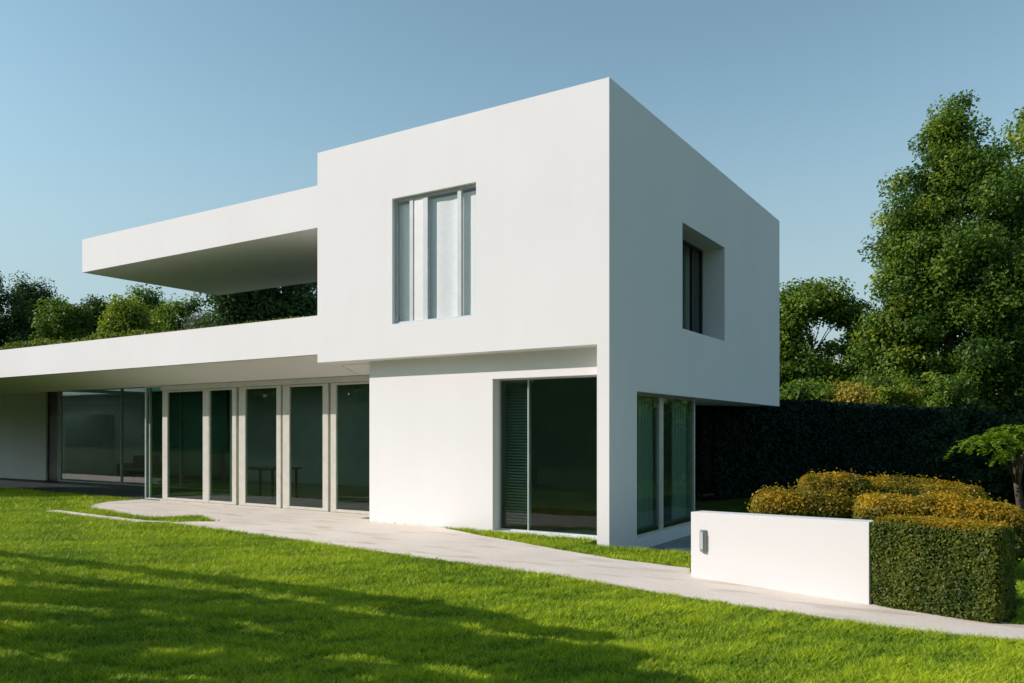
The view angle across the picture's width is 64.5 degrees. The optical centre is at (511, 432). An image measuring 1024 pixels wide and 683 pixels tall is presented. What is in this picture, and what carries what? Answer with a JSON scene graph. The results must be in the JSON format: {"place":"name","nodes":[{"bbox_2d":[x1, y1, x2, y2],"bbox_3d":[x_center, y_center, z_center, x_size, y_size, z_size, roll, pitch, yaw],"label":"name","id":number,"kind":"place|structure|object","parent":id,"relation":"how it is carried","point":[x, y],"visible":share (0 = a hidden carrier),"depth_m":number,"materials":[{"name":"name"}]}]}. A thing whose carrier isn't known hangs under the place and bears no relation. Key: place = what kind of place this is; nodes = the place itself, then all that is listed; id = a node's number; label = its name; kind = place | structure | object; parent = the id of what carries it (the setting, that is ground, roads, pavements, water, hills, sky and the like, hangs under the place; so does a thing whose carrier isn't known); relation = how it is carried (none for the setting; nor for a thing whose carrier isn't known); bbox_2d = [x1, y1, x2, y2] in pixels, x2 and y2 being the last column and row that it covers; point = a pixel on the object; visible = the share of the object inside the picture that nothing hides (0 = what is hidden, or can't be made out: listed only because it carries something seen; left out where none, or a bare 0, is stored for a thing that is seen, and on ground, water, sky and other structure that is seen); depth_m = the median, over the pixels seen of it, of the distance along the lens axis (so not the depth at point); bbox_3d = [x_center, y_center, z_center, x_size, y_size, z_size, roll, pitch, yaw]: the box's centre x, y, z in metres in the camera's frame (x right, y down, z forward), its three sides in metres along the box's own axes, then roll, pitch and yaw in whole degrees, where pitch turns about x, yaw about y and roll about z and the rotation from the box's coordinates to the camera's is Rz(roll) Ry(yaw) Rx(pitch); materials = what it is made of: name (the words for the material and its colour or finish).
{"place":"outdoors","nodes":[
{"label":"outdoors","id":0,"kind":"place"},
{"bbox_2d":[0,478,229,499],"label":"dark terrace","id":1,"kind":"structure","parent":0,"point":[133,492],"depth_m":23.26,"materials":[{"name":"concrete"}]},
{"bbox_2d":[87,499,269,517],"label":"patio","id":2,"kind":"structure","parent":0,"point":[141,507],"depth_m":17.08,"materials":[{"name":"concrete"}]},
{"bbox_2d":[0,480,1023,682],"bbox_3d":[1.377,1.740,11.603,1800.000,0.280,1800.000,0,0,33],"label":"lawn ground","id":3,"kind":"structure","parent":0,"point":[737,504],"depth_m":6.50,"materials":[{"name":"green plant"}]},
{"bbox_2d":[0,271,5,329],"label":"background tree","id":4,"kind":"object","parent":3,"relation":"on","point":[2,280],"visible":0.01,"depth_m":44.56,"materials":[{"name":"green plant"}]},
{"bbox_2d":[0,278,39,349],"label":"background tree","id":5,"kind":"object","parent":3,"relation":"on","point":[15,327],"visible":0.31,"depth_m":42.79,"materials":[{"name":"green plant"}]},
{"bbox_2d":[5,270,57,336],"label":"background tree","id":6,"kind":"object","parent":3,"relation":"on","point":[30,292],"visible":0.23,"depth_m":45.70,"materials":[{"name":"green plant"}]},
{"bbox_2d":[25,294,98,344],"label":"background tree","id":7,"kind":"object","parent":3,"relation":"on","point":[64,319],"visible":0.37,"depth_m":41.38,"materials":[{"name":"green plant"}]},
{"bbox_2d":[76,294,113,333],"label":"background tree","id":8,"kind":"object","parent":3,"relation":"on","point":[96,302],"visible":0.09,"depth_m":43.51,"materials":[{"name":"green plant"}]},
{"bbox_2d":[50,510,174,521],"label":"stepping kerb","id":9,"kind":"structure","parent":3,"relation":"on","point":[85,514],"depth_m":15.37,"materials":[{"name":"concrete"}]},
{"bbox_2d":[94,293,161,338],"bbox_3d":[-17.998,-2.422,37.952,3.525,8.260,3.827,0,0,12],"label":"background tree","id":10,"kind":"object","parent":3,"relation":"on","point":[122,315],"visible":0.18,"depth_m":37.41,"materials":[{"name":"green plant"}]},
{"bbox_2d":[126,282,168,318],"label":"background tree","id":11,"kind":"object","parent":3,"relation":"on","point":[148,299],"visible":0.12,"depth_m":42.78,"materials":[{"name":"green plant"}]},
{"bbox_2d":[148,292,205,331],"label":"background tree","id":12,"kind":"object","parent":3,"relation":"on","point":[167,316],"visible":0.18,"depth_m":41.62,"materials":[{"name":"green plant"}]},
{"bbox_2d":[181,307,217,329],"bbox_3d":[-15.091,-2.277,40.058,3.178,7.966,3.255,0,0,33],"label":"background tree","id":13,"kind":"object","parent":3,"relation":"on","point":[195,319],"visible":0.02,"depth_m":39.58,"materials":[{"name":"green plant"}]},
{"bbox_2d":[243,286,296,321],"bbox_3d":[-8.505,-2.164,27.987,2.867,7.742,3.224,0,0,33],"label":"shaded tree","id":14,"kind":"object","parent":3,"relation":"on","point":[271,309],"visible":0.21,"depth_m":27.28,"materials":[{"name":"green plant"}]},
{"bbox_2d":[272,282,316,316],"bbox_3d":[-7.423,-2.361,28.770,3.556,8.132,4.001,0,0,33],"label":"shaded tree","id":15,"kind":"object","parent":3,"relation":"on","point":[303,297],"visible":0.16,"depth_m":28.05,"materials":[{"name":"green plant"}]},
{"bbox_2d":[0,77,778,548],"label":"modern house","id":16,"kind":"structure","parent":3,"relation":"on","point":[602,205],"depth_m":14.41,"materials":[{"name":"white paint"}]},
{"bbox_2d":[117,455,161,481],"bbox_3d":[-12.086,1.156,26.409,1.180,0.852,0.830,0,0,4],"label":"armchair","id":17,"kind":"object","parent":16,"relation":"in","point":[136,467],"visible":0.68,"depth_m":26.38,"materials":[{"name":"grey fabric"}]},
{"bbox_2d":[58,388,227,490],"bbox_3d":[-11.185,0.085,24.474,9.170,3.030,0.090,0,0,33],"label":"window","id":18,"kind":"structure","parent":16,"relation":"in","point":[60,393],"depth_m":25.00,"materials":[{"name":"metal"}]},
{"bbox_2d":[145,386,162,499],"bbox_3d":[-8.509,0.235,19.347,0.720,2.690,0.070,0,0,33],"label":"window","id":19,"kind":"structure","parent":16,"relation":"in","point":[146,388],"depth_m":19.52,"materials":[{"name":"grey paint"}]},
{"bbox_2d":[0,315,316,349],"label":"roof planting","id":20,"kind":"object","parent":16,"relation":"on","point":[93,336],"visible":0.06,"depth_m":19.29,"materials":[{"name":"green plant"}]},
{"bbox_2d":[162,389,208,502],"bbox_3d":[-7.503,0.285,18.664,1.690,2.560,0.060,0,0,33],"label":"sliding door","id":21,"kind":"structure","parent":16,"relation":"in","point":[165,394],"depth_m":19.00,"materials":[{"name":"metal"}]},
{"bbox_2d":[149,388,229,497],"bbox_3d":[-8.047,0.075,20.767,0.050,3.010,2.700,0,0,33],"label":"window","id":22,"kind":"structure","parent":16,"relation":"in","point":[150,389],"depth_m":19.65,"materials":[{"name":"metal"}]},
{"bbox_2d":[209,387,237,504],"bbox_3d":[-6.391,0.285,17.953,0.930,2.560,0.060,0,0,33],"label":"sliding door","id":23,"kind":"structure","parent":16,"relation":"in","point":[235,389],"depth_m":17.72,"materials":[{"name":"metal"}]},
{"bbox_2d":[230,388,238,502],"bbox_3d":[-6.184,0.135,18.156,0.400,2.870,0.084,0,0,33],"label":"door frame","id":24,"kind":"object","parent":16,"relation":"hanging from","point":[231,445],"visible":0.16,"depth_m":18.20,"materials":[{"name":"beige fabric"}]},
{"bbox_2d":[239,385,282,507],"bbox_3d":[-5.367,0.285,17.299,1.320,2.560,0.060,0,0,33],"label":"sliding door","id":25,"kind":"structure","parent":16,"relation":"in","point":[279,388],"depth_m":17.38,"materials":[{"name":"metal"}]},
{"bbox_2d":[247,466,301,499],"bbox_3d":[-6.010,1.210,19.822,1.500,0.740,0.900,0,0,33],"label":"dining table","id":26,"kind":"object","parent":16,"relation":"in","point":[261,468],"visible":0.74,"depth_m":19.75,"materials":[{"name":"brown wood"}]},
{"bbox_2d":[283,383,329,510],"bbox_3d":[-4.208,0.285,16.559,1.310,2.560,0.060,0,0,33],"label":"sliding door","id":27,"kind":"structure","parent":16,"relation":"in","point":[326,386],"depth_m":16.65,"materials":[{"name":"metal"}]},
{"bbox_2d":[331,381,368,513],"bbox_3d":[-2.872,0.285,15.706,1.720,2.560,0.060,0,0,33],"label":"sliding door","id":28,"kind":"structure","parent":16,"relation":"in","point":[334,386],"depth_m":16.08,"materials":[{"name":"metal"}]},
{"bbox_2d":[399,204,409,321],"bbox_3d":[-1.693,-2.885,13.762,0.560,2.030,0.020,0,0,33],"label":"curtain","id":29,"kind":"object","parent":16,"relation":"hanging from","point":[404,262],"visible":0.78,"depth_m":13.84,"materials":[{"name":"white fabric"}]},
{"bbox_2d":[395,184,475,323],"bbox_3d":[-1.249,-2.915,13.399,1.740,2.130,0.060,0,0,33],"label":"window","id":30,"kind":"structure","parent":16,"relation":"in","point":[426,197],"depth_m":13.49,"materials":[{"name":"grey paint"}]},
{"bbox_2d":[430,191,475,318],"bbox_3d":[-0.943,-2.885,13.283,1.040,2.030,0.018,0,0,33],"label":"curtain","id":31,"kind":"object","parent":16,"relation":"hanging from","point":[443,257],"visible":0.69,"depth_m":13.33,"materials":[{"name":"white fabric"}]},
{"bbox_2d":[505,380,532,523],"bbox_3d":[0.113,0.310,13.265,0.520,2.340,0.060,0,0,33],"label":"venetian blind","id":32,"kind":"object","parent":16,"relation":"hanging from","point":[521,381],"visible":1,"depth_m":13.27,"materials":[{"name":"green fabric"}]},
{"bbox_2d":[498,375,596,536],"bbox_3d":[0.650,0.350,12.685,2.030,2.440,0.060,0,0,33],"label":"window","id":33,"kind":"structure","parent":16,"relation":"in","point":[499,381],"depth_m":12.93,"materials":[{"name":"grey paint"}]},
{"bbox_2d":[638,396,653,527],"bbox_3d":[2.261,0.465,13.726,0.084,2.210,0.630,0,0,33],"label":"window pane","id":34,"kind":"structure","parent":16,"relation":"hanging from","point":[645,468],"depth_m":13.68,"materials":[{"name":"green glass"}]},
{"bbox_2d":[637,393,694,537],"bbox_3d":[2.538,0.520,13.959,0.080,2.360,3.280,0,0,33],"label":"window","id":35,"kind":"structure","parent":16,"relation":"in","point":[658,398],"depth_m":13.90,"materials":[{"name":"metal"}]},
{"bbox_2d":[671,399,685,518],"bbox_3d":[3.087,0.465,15.020,0.084,2.210,0.700,0,0,33],"label":"curtain","id":36,"kind":"object","parent":16,"relation":"hanging from","point":[678,493],"visible":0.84,"depth_m":14.97,"materials":[{"name":"glass"}]},
{"bbox_2d":[684,249,688,329],"bbox_3d":[3.454,-2.725,16.002,0.073,1.750,0.250,0,0,33],"label":"curtain","id":37,"kind":"object","parent":16,"relation":"hanging from","point":[686,289],"visible":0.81,"depth_m":15.95,"materials":[{"name":"beige fabric"}]},
{"bbox_2d":[682,239,702,333],"bbox_3d":[3.166,-2.730,15.267,0.070,1.840,2.300,0,0,33],"label":"window","id":38,"kind":"structure","parent":16,"relation":"in","point":[692,248],"depth_m":15.78,"materials":[{"name":"metal"}]},
{"bbox_2d":[691,511,872,603],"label":"garden wall","id":39,"kind":"structure","parent":3,"relation":"on","point":[825,557],"depth_m":8.10,"materials":[{"name":"white paint"}]},
{"bbox_2d":[699,530,706,551],"bbox_3d":[2.069,1.173,8.816,0.050,0.235,0.084,0,0,-42],"label":"wall lamp","id":40,"kind":"object","parent":39,"relation":"attached to","point":[702,540],"visible":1,"depth_m":8.79,"materials":[{"name":"metal"}]},
{"bbox_2d":[745,482,855,518],"bbox_3d":[3.655,1.112,10.293,1.362,0.975,1.036,0,0,10],"label":"golden shrub","id":41,"kind":"object","parent":3,"relation":"on","point":[791,502],"visible":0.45,"depth_m":9.97,"materials":[{"name":"yellow plant"}]},
{"bbox_2d":[779,378,842,401],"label":"bush","id":42,"kind":"object","parent":3,"relation":"on","point":[813,391],"visible":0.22,"depth_m":28.42,"materials":[{"name":"green plant"}]},
{"bbox_2d":[779,276,876,395],"bbox_3d":[13.367,-2.801,38.021,6.713,9.041,5.718,0,0,33],"label":"broadleaf tree","id":43,"kind":"object","parent":3,"relation":"on","point":[803,306],"visible":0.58,"depth_m":37.11,"materials":[{"name":"green plant"}]},
{"bbox_2d":[794,468,873,513],"bbox_3d":[4.396,1.033,11.095,1.081,1.134,1.081,0,0,11],"label":"golden shrub","id":44,"kind":"object","parent":3,"relation":"on","point":[850,485],"visible":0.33,"depth_m":10.76,"materials":[{"name":"yellow plant"}]},
{"bbox_2d":[822,381,878,403],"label":"bush","id":45,"kind":"object","parent":3,"relation":"on","point":[857,393],"visible":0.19,"depth_m":27.62,"materials":[{"name":"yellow plant"}]},
{"bbox_2d":[695,398,1009,501],"bbox_3d":[12.362,0.336,26.775,22.834,2.613,1.437,0,0,-43],"label":"tall hedge","id":46,"kind":"object","parent":3,"relation":"on","point":[740,451],"visible":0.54,"depth_m":21.68,"materials":[{"name":"green plant"}]},
{"bbox_2d":[860,373,924,406],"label":"bush","id":47,"kind":"object","parent":3,"relation":"on","point":[902,392],"visible":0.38,"depth_m":29.95,"materials":[{"name":"green plant"}]},
{"bbox_2d":[849,485,980,519],"bbox_3d":[4.753,1.110,9.512,1.608,0.989,1.186,0,0,7],"label":"golden shrub","id":48,"kind":"object","parent":3,"relation":"on","point":[871,506],"visible":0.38,"depth_m":9.24,"materials":[{"name":"yellow plant"}]},
{"bbox_2d":[865,471,992,501],"bbox_3d":[5.536,1.067,11.194,2.012,1.070,1.242,0,0,11],"label":"golden shrub","id":49,"kind":"object","parent":3,"relation":"on","point":[915,487],"visible":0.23,"depth_m":10.93,"materials":[{"name":"yellow plant"}]},
{"bbox_2d":[840,89,1023,415],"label":"broadleaf tree","id":50,"kind":"object","parent":3,"relation":"on","point":[944,277],"visible":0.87,"depth_m":34.91,"materials":[{"name":"green plant"}]},
{"bbox_2d":[869,514,1020,622],"bbox_3d":[3.833,1.176,7.248,0.558,0.865,1.162,0,0,-42],"label":"clipped hedge","id":51,"kind":"object","parent":3,"relation":"on","point":[958,568],"visible":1,"depth_m":7.02,"materials":[{"name":"green plant"}]},
{"bbox_2d":[907,400,996,483],"bbox_3d":[11.514,0.454,20.094,2.953,2.519,2.768,0,0,33],"label":"dark bush","id":52,"kind":"object","parent":3,"relation":"on","point":[943,432],"visible":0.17,"depth_m":19.88,"materials":[{"name":"green plant"}]},
{"bbox_2d":[912,368,996,410],"bbox_3d":[17.963,-0.487,33.986,4.002,4.384,3.475,0,0,-31],"label":"bush","id":53,"kind":"object","parent":3,"relation":"on","point":[960,391],"visible":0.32,"depth_m":33.13,"materials":[{"name":"green plant"}]},
{"bbox_2d":[925,391,1023,499],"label":"dark bush","id":54,"kind":"object","parent":3,"relation":"on","point":[980,426],"visible":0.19,"depth_m":15.49,"materials":[{"name":"green plant"}]},
{"bbox_2d":[925,493,1023,575],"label":"golden shrub","id":55,"kind":"object","parent":3,"relation":"on","point":[997,512],"visible":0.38,"depth_m":8.79,"materials":[{"name":"yellow plant"}]},
{"bbox_2d":[943,424,1023,555],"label":"feathery tree","id":56,"kind":"object","parent":3,"relation":"on","point":[1005,434],"visible":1,"depth_m":10.29,"materials":[{"name":"green plant"}]},
{"bbox_2d":[960,408,1023,505],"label":"dark bush","id":57,"kind":"object","parent":3,"relation":"on","point":[998,477],"visible":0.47,"depth_m":14.01,"materials":[{"name":"green plant"}]},
{"bbox_2d":[992,107,1023,396],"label":"broadleaf tree","id":58,"kind":"object","parent":3,"relation":"on","point":[1018,135],"visible":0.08,"depth_m":38.96,"materials":[{"name":"green plant"}]},
{"bbox_2d":[0,0,1023,364],"label":"sky","id":59,"kind":"structure","parent":0,"point":[116,115],"materials":[{"name":"blue"}]},
{"bbox_2d":[167,509,1023,640],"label":"garden path","id":60,"kind":"structure","parent":0,"point":[413,540],"depth_m":10.01,"materials":[{"name":"concrete"}]},
{"bbox_2d":[645,535,690,552],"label":"side court paving","id":61,"kind":"structure","parent":0,"point":[682,543],"depth_m":13.51,"materials":[{"name":"grey concrete"}]}
]}

